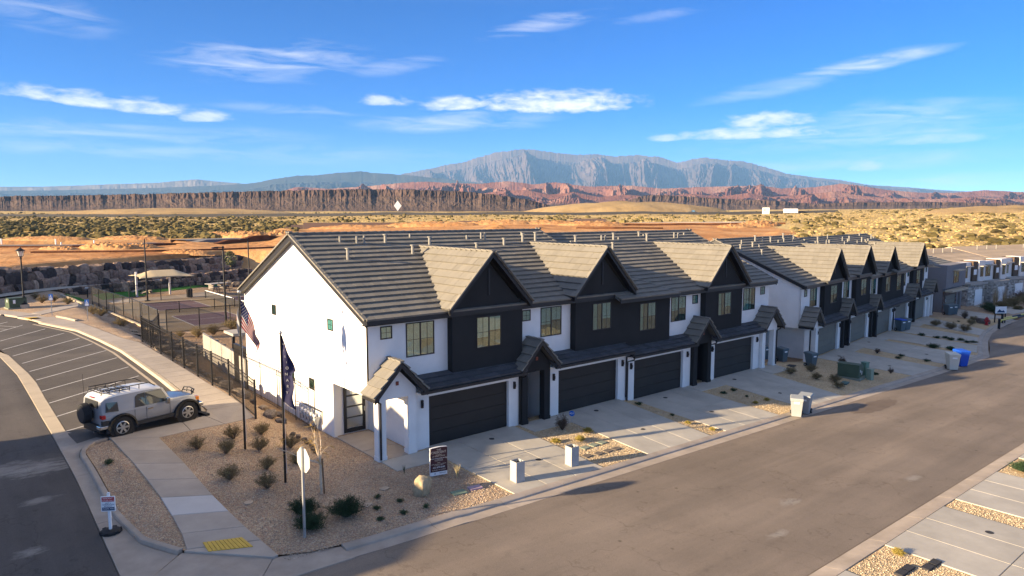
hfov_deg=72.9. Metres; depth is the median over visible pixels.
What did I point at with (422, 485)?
boulder
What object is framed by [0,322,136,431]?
parking bay lines
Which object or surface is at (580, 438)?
golden mound shrub
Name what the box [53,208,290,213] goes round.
hill
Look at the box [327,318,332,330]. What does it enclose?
window
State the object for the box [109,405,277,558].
corner walk
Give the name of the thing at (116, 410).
parked car
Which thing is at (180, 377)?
parking walk
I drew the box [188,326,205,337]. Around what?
desert shrub
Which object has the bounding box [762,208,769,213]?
billboard
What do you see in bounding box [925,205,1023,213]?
hill
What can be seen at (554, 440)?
golden mound shrub
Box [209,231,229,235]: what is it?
spoil heap
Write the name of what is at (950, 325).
rounded shrub
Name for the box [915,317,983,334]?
driveway
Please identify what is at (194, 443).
desert shrub
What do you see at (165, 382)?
parking kerb
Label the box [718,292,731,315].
window
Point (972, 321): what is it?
rounded shrub
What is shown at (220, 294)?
court net
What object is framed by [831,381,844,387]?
rounded shrub
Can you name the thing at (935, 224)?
dry grass tussocks
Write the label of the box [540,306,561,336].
window
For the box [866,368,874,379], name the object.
utility pedestal
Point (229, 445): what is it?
desert shrub
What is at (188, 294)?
litter bin
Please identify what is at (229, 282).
boulder
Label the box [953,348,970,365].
wheeled bin
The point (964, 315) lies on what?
brown bush
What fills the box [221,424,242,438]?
desert shrub
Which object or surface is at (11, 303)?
transformer box
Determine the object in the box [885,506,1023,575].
driveway
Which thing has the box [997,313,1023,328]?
barrier gate
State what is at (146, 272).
light pole
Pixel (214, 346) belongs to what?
panel wall
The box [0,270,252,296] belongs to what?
path
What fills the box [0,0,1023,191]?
sky
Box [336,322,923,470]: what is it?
entry walks
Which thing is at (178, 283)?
chain link fence
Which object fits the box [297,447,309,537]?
stop sign
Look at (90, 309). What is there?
desert shrub
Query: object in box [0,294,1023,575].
ground
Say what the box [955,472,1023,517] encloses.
driveway
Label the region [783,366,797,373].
rounded shrub
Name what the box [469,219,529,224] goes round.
spoil heap
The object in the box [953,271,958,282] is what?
window
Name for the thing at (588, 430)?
golden mound shrub
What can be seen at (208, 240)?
site road
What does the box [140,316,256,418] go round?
iron fence
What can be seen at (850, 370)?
transformer box
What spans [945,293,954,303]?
garage door
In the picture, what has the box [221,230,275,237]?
spoil heap
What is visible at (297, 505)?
spreading conifer bush
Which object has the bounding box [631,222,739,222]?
site road
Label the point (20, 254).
lamp post
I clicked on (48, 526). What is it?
side street
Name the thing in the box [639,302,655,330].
window
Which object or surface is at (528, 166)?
mountain range
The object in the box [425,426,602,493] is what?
driveway
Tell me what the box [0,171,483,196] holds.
foothills
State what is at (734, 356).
garage door
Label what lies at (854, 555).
kerb
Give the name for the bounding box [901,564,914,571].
stepping stone
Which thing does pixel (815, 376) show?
rounded shrub
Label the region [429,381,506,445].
garage door
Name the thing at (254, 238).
cut bank
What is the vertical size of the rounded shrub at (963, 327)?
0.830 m
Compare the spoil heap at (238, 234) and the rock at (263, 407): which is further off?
the spoil heap at (238, 234)
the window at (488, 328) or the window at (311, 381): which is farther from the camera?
the window at (311, 381)
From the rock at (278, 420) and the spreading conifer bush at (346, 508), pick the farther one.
the rock at (278, 420)
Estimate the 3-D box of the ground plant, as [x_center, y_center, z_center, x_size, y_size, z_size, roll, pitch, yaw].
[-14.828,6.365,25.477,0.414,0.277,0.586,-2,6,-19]
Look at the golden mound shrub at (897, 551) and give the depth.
21.16 m
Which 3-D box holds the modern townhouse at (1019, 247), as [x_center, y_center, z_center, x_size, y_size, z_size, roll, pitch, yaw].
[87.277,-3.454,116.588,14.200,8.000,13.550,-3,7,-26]
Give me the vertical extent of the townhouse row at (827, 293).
10.888 m
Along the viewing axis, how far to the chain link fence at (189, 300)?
70.86 m
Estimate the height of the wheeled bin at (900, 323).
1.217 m
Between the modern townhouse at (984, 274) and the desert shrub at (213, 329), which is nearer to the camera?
the desert shrub at (213, 329)
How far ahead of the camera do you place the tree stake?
24.58 m
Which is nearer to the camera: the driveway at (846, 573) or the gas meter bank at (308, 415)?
the driveway at (846, 573)
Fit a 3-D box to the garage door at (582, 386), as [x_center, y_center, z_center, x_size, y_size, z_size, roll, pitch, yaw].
[3.912,5.234,36.396,4.456,2.530,0.085,-5,8,-40]
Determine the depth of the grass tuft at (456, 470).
26.63 m
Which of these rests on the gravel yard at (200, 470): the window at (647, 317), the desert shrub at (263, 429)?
the desert shrub at (263, 429)
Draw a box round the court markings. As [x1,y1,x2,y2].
[144,296,244,324]
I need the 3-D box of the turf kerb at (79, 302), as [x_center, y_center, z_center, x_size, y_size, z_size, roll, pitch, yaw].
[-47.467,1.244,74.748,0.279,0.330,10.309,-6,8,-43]
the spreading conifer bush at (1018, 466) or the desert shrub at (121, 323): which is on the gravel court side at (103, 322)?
the desert shrub at (121, 323)
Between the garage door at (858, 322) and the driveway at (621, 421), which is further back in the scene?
the garage door at (858, 322)
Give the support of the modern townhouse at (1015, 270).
on the ground at (226, 340)
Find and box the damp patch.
[851,399,896,413]
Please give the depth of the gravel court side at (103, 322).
68.47 m
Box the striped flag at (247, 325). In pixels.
[240,299,259,351]
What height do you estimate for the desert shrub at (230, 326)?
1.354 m
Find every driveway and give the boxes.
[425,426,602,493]
[555,399,709,453]
[634,387,777,430]
[712,369,841,404]
[818,349,938,375]
[838,570,858,575]
[850,337,974,363]
[877,331,976,352]
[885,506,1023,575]
[892,326,977,343]
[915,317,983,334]
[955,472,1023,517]
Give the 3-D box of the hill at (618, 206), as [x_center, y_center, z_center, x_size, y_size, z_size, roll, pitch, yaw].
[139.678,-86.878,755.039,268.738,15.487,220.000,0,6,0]
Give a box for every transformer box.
[4,297,26,309]
[837,361,864,381]
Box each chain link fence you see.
[91,287,157,326]
[128,280,243,302]
[141,297,243,314]
[165,304,244,329]
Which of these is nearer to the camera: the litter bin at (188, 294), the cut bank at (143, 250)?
the litter bin at (188, 294)
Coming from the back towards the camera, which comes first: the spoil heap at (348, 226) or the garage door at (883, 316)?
the spoil heap at (348, 226)
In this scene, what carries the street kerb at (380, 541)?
on the street at (807, 495)
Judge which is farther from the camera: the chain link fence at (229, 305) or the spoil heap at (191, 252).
the spoil heap at (191, 252)
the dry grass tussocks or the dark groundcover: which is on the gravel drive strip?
the dark groundcover
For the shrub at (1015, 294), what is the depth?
95.41 m
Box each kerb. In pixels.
[0,314,205,416]
[56,315,77,320]
[60,294,83,305]
[80,437,182,555]
[89,304,158,333]
[341,319,1018,557]
[809,443,1023,575]
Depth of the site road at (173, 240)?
164.70 m
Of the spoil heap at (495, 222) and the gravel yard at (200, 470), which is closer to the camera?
the gravel yard at (200, 470)
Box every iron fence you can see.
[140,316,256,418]
[142,313,159,341]
[244,355,315,430]
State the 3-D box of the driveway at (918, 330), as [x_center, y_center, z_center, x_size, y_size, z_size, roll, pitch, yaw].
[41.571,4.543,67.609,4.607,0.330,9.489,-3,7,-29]
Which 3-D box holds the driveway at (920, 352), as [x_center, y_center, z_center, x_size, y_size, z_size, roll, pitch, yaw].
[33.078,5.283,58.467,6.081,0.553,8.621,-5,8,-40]
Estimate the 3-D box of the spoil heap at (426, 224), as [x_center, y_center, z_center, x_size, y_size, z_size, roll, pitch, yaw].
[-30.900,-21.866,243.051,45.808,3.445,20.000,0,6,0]
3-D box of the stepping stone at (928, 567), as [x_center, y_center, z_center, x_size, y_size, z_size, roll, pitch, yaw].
[12.209,8.201,20.366,0.400,0.070,0.240,-4,8,-37]
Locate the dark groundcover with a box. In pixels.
[926,343,940,347]
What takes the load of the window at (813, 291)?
in the townhouse row at (827, 293)
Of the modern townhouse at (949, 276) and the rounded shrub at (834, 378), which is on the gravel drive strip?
the rounded shrub at (834, 378)
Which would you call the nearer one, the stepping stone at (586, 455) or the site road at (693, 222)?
the stepping stone at (586, 455)
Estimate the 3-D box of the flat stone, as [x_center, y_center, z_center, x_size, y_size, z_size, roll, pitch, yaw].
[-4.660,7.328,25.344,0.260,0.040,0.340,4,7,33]
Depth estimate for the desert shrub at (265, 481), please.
24.70 m
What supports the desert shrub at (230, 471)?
on the gravel yard at (200, 470)
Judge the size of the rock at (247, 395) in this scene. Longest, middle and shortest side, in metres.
0.635 x 0.628 x 0.386 m
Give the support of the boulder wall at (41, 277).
on the ground at (226, 340)
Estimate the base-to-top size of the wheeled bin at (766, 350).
1.058 m
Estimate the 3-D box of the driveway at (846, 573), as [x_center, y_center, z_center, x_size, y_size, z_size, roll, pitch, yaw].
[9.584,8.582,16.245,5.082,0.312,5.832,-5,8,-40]
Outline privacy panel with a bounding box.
[233,343,246,382]
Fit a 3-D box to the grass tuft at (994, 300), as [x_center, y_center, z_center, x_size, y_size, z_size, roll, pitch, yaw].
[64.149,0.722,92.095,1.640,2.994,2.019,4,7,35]
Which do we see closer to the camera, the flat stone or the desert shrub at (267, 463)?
the flat stone
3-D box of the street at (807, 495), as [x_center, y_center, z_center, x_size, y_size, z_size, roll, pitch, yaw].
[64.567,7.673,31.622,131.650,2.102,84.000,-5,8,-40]
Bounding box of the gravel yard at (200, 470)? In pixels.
[86,328,510,554]
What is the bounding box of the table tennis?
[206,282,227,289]
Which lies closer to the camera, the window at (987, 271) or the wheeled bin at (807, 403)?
the wheeled bin at (807, 403)
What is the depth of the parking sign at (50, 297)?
62.02 m
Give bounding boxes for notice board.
[994,306,1006,322]
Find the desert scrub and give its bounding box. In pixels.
[0,205,1023,247]
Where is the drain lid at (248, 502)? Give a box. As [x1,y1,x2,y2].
[244,500,252,504]
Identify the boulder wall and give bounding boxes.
[0,255,243,293]
[62,268,251,294]
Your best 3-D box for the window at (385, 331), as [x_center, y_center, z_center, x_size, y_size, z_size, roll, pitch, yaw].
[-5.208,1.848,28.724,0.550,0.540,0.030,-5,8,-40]
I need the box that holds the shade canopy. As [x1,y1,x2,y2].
[128,269,193,296]
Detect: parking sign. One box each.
[48,294,52,315]
[84,299,88,319]
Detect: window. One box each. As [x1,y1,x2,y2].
[271,304,275,314]
[309,377,314,389]
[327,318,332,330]
[380,325,391,339]
[406,320,434,357]
[476,314,500,348]
[522,309,530,321]
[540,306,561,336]
[592,301,611,330]
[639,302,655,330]
[671,296,685,321]
[692,295,697,303]
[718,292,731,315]
[743,287,754,310]
[760,286,764,294]
[810,287,816,306]
[830,285,836,303]
[843,281,849,297]
[861,278,866,294]
[871,278,875,293]
[885,276,890,291]
[896,275,900,290]
[916,270,920,283]
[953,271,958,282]
[980,267,983,276]
[985,266,990,275]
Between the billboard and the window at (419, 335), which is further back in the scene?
the billboard
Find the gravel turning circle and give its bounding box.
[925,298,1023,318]
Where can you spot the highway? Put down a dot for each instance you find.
(402, 213)
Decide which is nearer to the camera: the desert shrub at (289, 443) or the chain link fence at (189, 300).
the desert shrub at (289, 443)
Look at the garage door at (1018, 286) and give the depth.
100.43 m
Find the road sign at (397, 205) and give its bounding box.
[394,201,400,210]
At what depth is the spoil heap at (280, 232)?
186.02 m
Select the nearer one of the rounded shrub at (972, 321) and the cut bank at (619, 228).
the rounded shrub at (972, 321)
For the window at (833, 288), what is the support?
in the townhouse row at (827, 293)
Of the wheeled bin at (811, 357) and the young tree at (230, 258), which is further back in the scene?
the young tree at (230, 258)
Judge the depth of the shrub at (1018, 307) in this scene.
87.16 m
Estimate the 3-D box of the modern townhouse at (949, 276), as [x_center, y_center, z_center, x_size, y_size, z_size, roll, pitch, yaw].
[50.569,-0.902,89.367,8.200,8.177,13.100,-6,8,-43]
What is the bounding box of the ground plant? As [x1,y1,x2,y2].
[104,458,114,464]
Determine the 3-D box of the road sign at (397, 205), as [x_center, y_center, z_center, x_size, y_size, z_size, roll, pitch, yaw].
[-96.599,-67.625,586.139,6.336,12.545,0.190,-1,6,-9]
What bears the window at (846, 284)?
in the townhouse row at (827, 293)
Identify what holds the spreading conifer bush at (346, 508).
on the gravel yard at (200, 470)
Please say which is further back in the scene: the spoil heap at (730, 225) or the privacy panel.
the spoil heap at (730, 225)
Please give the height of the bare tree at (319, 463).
2.750 m
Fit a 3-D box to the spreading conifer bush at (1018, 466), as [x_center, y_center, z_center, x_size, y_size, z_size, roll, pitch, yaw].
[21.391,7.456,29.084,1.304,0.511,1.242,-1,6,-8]
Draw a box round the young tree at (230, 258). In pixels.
[224,250,236,269]
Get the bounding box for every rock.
[220,380,232,389]
[237,390,248,398]
[258,405,267,410]
[263,409,276,418]
[275,418,286,423]
[277,411,281,417]
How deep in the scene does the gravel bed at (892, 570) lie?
20.96 m
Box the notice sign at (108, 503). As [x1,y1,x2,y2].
[99,492,121,536]
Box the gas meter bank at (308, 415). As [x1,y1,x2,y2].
[300,402,322,429]
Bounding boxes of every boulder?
[225,280,231,286]
[413,475,431,496]
[976,318,990,323]
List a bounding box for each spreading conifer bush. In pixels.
[285,496,321,515]
[291,509,330,530]
[323,492,367,517]
[1008,459,1023,472]
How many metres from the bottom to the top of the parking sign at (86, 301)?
1.960 m
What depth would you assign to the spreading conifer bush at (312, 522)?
21.74 m
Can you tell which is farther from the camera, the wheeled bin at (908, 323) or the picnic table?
the picnic table
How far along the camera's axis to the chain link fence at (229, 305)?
60.44 m
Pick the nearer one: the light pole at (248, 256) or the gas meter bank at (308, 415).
the gas meter bank at (308, 415)
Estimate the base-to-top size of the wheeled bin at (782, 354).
1.058 m
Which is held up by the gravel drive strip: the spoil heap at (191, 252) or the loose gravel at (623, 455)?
the loose gravel at (623, 455)
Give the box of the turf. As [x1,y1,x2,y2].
[66,284,217,300]
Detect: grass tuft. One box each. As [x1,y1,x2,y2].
[455,464,459,476]
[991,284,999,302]
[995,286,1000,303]
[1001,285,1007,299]
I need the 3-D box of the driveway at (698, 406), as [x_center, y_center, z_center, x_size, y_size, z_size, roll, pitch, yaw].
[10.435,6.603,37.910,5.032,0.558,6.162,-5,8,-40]
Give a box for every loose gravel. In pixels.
[530,362,900,466]
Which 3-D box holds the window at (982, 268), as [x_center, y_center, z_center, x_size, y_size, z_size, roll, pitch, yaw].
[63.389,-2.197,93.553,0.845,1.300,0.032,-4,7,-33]
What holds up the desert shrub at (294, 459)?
on the gravel yard at (200, 470)
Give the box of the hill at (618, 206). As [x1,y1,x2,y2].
[524,201,727,212]
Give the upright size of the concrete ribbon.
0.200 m
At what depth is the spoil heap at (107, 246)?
130.33 m
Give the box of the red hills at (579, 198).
[482,190,1023,205]
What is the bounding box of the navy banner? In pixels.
[281,336,295,408]
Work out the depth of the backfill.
112.58 m
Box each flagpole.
[237,290,245,449]
[278,331,286,482]
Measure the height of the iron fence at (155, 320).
3.070 m
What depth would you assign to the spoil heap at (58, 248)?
128.91 m
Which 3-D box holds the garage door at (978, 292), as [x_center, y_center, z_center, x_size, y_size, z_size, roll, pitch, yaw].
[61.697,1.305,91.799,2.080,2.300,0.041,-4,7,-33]
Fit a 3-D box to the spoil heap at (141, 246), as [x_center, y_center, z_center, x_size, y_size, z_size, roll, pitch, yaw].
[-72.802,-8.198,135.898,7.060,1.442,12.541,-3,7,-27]
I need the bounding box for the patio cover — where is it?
[224,328,245,350]
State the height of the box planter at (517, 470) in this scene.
0.830 m
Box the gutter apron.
[52,432,354,575]
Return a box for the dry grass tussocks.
[0,209,1023,248]
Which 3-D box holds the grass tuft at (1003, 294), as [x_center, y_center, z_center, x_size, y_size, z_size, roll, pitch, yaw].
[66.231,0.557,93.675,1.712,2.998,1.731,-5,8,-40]
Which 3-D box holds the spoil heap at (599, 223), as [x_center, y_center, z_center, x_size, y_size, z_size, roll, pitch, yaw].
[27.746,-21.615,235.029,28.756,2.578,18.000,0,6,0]
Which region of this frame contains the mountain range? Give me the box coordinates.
[401,149,968,192]
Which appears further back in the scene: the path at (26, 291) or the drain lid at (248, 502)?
the path at (26, 291)
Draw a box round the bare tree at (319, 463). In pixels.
[272,420,333,493]
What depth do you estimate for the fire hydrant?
73.99 m
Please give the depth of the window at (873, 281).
65.53 m
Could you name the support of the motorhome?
on the highway
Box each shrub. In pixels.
[33,294,47,302]
[52,294,58,301]
[61,296,75,303]
[85,305,99,313]
[91,306,108,315]
[113,316,130,325]
[185,434,205,448]
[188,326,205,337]
[204,323,219,334]
[215,437,236,453]
[215,463,244,479]
[220,316,236,329]
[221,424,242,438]
[247,434,270,450]
[251,421,270,434]
[253,470,283,488]
[256,455,278,469]
[278,431,301,447]
[286,450,297,463]
[550,438,561,442]
[575,435,585,441]
[583,427,592,432]
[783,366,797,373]
[805,363,818,371]
[810,372,822,378]
[827,373,841,381]
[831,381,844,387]
[890,547,905,555]
[929,320,943,325]
[943,322,957,328]
[958,324,971,330]
[967,319,975,324]
[978,301,996,308]
[984,305,999,311]
[994,300,1013,307]
[1002,295,1023,305]
[1011,290,1023,297]
[1012,305,1023,309]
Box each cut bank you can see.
[0,235,280,247]
[30,246,274,252]
[576,227,662,228]
[625,222,785,225]
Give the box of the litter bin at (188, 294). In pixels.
[186,288,192,296]
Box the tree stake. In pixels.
[321,458,324,493]
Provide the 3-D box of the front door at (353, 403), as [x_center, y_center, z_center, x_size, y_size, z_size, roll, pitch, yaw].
[-7.240,5.448,31.929,1.070,2.340,0.119,-5,8,-40]
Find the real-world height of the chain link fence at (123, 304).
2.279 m
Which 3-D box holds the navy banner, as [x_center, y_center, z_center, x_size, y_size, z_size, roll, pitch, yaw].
[-8.030,3.047,24.973,0.460,2.700,0.205,0,6,-2]
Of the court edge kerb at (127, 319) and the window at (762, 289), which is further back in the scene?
the court edge kerb at (127, 319)
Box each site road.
[0,238,240,245]
[170,238,228,242]
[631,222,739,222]
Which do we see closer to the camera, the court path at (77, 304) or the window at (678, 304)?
the window at (678, 304)
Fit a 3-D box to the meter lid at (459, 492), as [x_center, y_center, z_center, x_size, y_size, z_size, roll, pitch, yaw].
[-1.937,7.439,25.236,0.550,0.040,0.360,-4,7,-32]
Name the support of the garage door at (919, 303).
in the townhouse row at (827, 293)
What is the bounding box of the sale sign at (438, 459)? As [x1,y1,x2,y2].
[429,446,446,476]
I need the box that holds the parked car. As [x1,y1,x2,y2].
[77,375,202,436]
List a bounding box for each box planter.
[510,458,524,482]
[565,444,578,466]
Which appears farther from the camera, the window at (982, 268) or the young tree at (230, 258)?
the young tree at (230, 258)
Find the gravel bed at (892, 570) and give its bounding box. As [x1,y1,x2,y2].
[846,458,1023,575]
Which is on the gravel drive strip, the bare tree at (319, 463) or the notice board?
the notice board
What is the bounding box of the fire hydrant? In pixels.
[984,317,989,325]
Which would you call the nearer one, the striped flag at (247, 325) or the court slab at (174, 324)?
the striped flag at (247, 325)
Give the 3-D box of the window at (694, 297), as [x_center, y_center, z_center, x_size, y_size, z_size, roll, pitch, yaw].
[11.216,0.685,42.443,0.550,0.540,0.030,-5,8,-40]
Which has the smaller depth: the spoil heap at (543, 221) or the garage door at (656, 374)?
the garage door at (656, 374)
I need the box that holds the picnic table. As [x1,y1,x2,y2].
[210,285,232,292]
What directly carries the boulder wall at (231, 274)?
on the ground at (226, 340)
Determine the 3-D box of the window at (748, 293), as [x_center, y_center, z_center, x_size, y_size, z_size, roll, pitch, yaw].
[15.849,0.724,46.351,1.420,1.470,0.032,-5,8,-40]
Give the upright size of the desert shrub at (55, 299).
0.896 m
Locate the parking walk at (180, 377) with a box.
[0,310,241,410]
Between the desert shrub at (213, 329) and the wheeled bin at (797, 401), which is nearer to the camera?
the wheeled bin at (797, 401)
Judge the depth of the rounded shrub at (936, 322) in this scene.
72.68 m
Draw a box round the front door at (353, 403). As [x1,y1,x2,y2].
[343,388,365,432]
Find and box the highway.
[0,210,837,216]
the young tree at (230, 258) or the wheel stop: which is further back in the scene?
the young tree at (230, 258)
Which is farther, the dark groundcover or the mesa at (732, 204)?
the mesa at (732, 204)
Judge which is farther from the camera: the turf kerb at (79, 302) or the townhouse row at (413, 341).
the turf kerb at (79, 302)
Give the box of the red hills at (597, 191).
[288,180,1023,201]
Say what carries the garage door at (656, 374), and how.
in the townhouse row at (413, 341)
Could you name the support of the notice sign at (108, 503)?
on the gutter apron
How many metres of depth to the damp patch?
39.93 m
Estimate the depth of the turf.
87.68 m
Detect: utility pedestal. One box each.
[861,361,869,377]
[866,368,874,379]
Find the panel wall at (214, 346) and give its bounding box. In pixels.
[203,333,247,387]
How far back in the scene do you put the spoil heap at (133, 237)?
171.18 m
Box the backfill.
[90,255,229,264]
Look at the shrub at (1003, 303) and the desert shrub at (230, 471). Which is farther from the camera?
the shrub at (1003, 303)
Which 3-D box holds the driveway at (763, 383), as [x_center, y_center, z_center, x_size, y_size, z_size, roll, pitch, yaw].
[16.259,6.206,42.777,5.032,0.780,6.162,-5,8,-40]
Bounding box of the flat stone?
[379,486,389,490]
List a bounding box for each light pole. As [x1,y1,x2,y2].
[144,239,149,300]
[211,246,226,324]
[239,238,249,275]
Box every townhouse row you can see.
[237,227,785,461]
[710,233,938,361]
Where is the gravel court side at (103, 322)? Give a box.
[0,281,243,334]
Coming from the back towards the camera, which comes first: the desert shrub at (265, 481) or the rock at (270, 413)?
the rock at (270, 413)
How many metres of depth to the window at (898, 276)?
70.48 m
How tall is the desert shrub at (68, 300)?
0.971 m
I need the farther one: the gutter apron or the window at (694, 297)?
the window at (694, 297)
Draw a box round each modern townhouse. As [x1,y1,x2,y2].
[926,248,1009,305]
[927,255,968,312]
[946,245,1023,297]
[999,244,1023,250]
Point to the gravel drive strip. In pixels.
(822, 382)
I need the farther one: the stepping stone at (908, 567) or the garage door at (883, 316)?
the garage door at (883, 316)
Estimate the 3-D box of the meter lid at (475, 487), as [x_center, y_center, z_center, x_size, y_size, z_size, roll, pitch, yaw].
[-1.365,7.394,25.687,0.500,0.070,0.300,-3,7,-30]
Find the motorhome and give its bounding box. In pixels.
[783,209,797,212]
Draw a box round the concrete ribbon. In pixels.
[0,352,65,434]
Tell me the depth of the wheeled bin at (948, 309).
80.52 m
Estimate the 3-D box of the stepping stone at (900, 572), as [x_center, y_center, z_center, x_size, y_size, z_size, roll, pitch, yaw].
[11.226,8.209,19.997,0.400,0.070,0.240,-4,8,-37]
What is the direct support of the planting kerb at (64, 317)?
on the gravel court side at (103, 322)
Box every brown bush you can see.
[555,413,569,429]
[960,310,968,318]
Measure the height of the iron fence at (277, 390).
2.389 m
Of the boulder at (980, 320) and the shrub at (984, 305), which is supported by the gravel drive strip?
the boulder at (980, 320)
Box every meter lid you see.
[450,489,467,495]
[467,484,482,490]
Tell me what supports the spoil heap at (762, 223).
on the desert
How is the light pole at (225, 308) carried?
on the court slab at (174, 324)
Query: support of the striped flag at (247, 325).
hanging from the flagpole at (242, 383)
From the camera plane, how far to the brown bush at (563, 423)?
32.67 m
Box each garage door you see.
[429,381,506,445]
[558,360,615,412]
[634,351,680,398]
[714,337,750,377]
[818,323,835,354]
[850,314,864,341]
[877,309,889,334]
[894,303,905,327]
[915,297,923,319]
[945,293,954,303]
[974,289,981,304]
[997,286,1004,301]
[1014,283,1022,293]
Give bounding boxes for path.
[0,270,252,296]
[34,292,218,314]
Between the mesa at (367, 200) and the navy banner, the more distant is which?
the mesa at (367, 200)
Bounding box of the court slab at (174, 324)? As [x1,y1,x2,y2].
[114,295,244,331]
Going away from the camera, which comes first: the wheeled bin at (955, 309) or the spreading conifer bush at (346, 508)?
the spreading conifer bush at (346, 508)
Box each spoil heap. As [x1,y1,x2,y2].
[3,236,91,240]
[39,246,77,249]
[78,241,139,249]
[98,235,166,239]
[131,243,158,248]
[162,249,214,255]
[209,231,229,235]
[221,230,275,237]
[269,230,288,234]
[309,224,395,228]
[385,221,478,227]
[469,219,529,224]
[529,219,570,223]
[558,220,626,225]
[718,223,756,227]
[739,220,780,226]
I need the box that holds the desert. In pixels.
[0,209,1023,269]
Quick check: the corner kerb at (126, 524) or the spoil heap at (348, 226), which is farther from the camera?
the spoil heap at (348, 226)
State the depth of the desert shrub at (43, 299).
71.02 m
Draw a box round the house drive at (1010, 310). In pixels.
[954,305,1023,319]
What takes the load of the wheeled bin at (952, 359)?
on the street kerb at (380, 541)
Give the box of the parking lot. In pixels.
[0,316,199,442]
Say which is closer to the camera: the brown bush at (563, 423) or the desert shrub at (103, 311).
the brown bush at (563, 423)
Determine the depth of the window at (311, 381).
32.78 m
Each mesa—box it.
[0,179,240,190]
[0,189,549,211]
[626,195,1023,209]
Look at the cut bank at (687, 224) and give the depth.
237.59 m
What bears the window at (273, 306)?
in the townhouse row at (413, 341)
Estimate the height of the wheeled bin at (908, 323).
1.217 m
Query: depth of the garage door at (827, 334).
56.30 m
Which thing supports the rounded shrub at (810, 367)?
on the gravel drive strip
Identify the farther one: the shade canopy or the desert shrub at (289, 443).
the shade canopy
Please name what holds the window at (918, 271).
in the townhouse row at (827, 293)
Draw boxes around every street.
[0,358,118,575]
[301,318,1023,575]
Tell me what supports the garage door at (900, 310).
in the townhouse row at (827, 293)
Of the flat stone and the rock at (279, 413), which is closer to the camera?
the flat stone
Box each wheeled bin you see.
[765,345,768,358]
[776,346,788,361]
[790,394,803,416]
[798,391,813,413]
[803,351,818,365]
[894,318,906,330]
[900,317,911,329]
[942,304,954,314]
[944,351,960,369]
[948,303,958,313]
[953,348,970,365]
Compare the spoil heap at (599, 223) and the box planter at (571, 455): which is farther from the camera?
the spoil heap at (599, 223)
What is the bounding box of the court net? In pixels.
[205,290,234,306]
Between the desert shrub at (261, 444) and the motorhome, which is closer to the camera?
the desert shrub at (261, 444)
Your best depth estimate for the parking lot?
41.84 m
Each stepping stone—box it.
[581,454,591,457]
[894,568,908,575]
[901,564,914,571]
[920,563,934,571]
[928,558,941,566]
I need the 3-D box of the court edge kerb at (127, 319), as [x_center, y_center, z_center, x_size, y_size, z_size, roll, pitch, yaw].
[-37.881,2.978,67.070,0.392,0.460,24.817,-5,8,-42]
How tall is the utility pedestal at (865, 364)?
1.150 m
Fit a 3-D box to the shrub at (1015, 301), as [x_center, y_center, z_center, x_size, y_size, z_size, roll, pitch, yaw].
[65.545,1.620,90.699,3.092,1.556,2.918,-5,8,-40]
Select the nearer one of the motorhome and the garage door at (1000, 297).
the garage door at (1000, 297)
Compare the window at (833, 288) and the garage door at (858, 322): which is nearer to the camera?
the window at (833, 288)
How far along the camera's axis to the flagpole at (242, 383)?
28.18 m
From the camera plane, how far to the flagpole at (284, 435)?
25.11 m
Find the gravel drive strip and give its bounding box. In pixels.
[422,316,997,494]
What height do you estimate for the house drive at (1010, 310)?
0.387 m
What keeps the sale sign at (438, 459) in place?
on the gravel yard at (200, 470)
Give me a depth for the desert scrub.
253.57 m
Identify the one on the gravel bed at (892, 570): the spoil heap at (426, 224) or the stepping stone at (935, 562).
the stepping stone at (935, 562)
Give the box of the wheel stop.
[198,411,209,415]
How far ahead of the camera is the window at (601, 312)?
36.56 m
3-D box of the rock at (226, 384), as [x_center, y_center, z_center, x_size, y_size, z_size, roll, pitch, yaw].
[-15.345,5.218,37.219,0.720,0.589,0.579,2,4,0]
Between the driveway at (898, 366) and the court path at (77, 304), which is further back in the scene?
the court path at (77, 304)
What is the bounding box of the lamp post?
[15,247,29,308]
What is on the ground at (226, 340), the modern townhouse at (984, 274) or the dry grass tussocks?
the modern townhouse at (984, 274)
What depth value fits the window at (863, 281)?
62.20 m
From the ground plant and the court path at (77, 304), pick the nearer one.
the ground plant
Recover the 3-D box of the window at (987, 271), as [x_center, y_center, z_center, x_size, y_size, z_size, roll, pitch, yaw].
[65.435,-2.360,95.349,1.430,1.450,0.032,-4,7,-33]

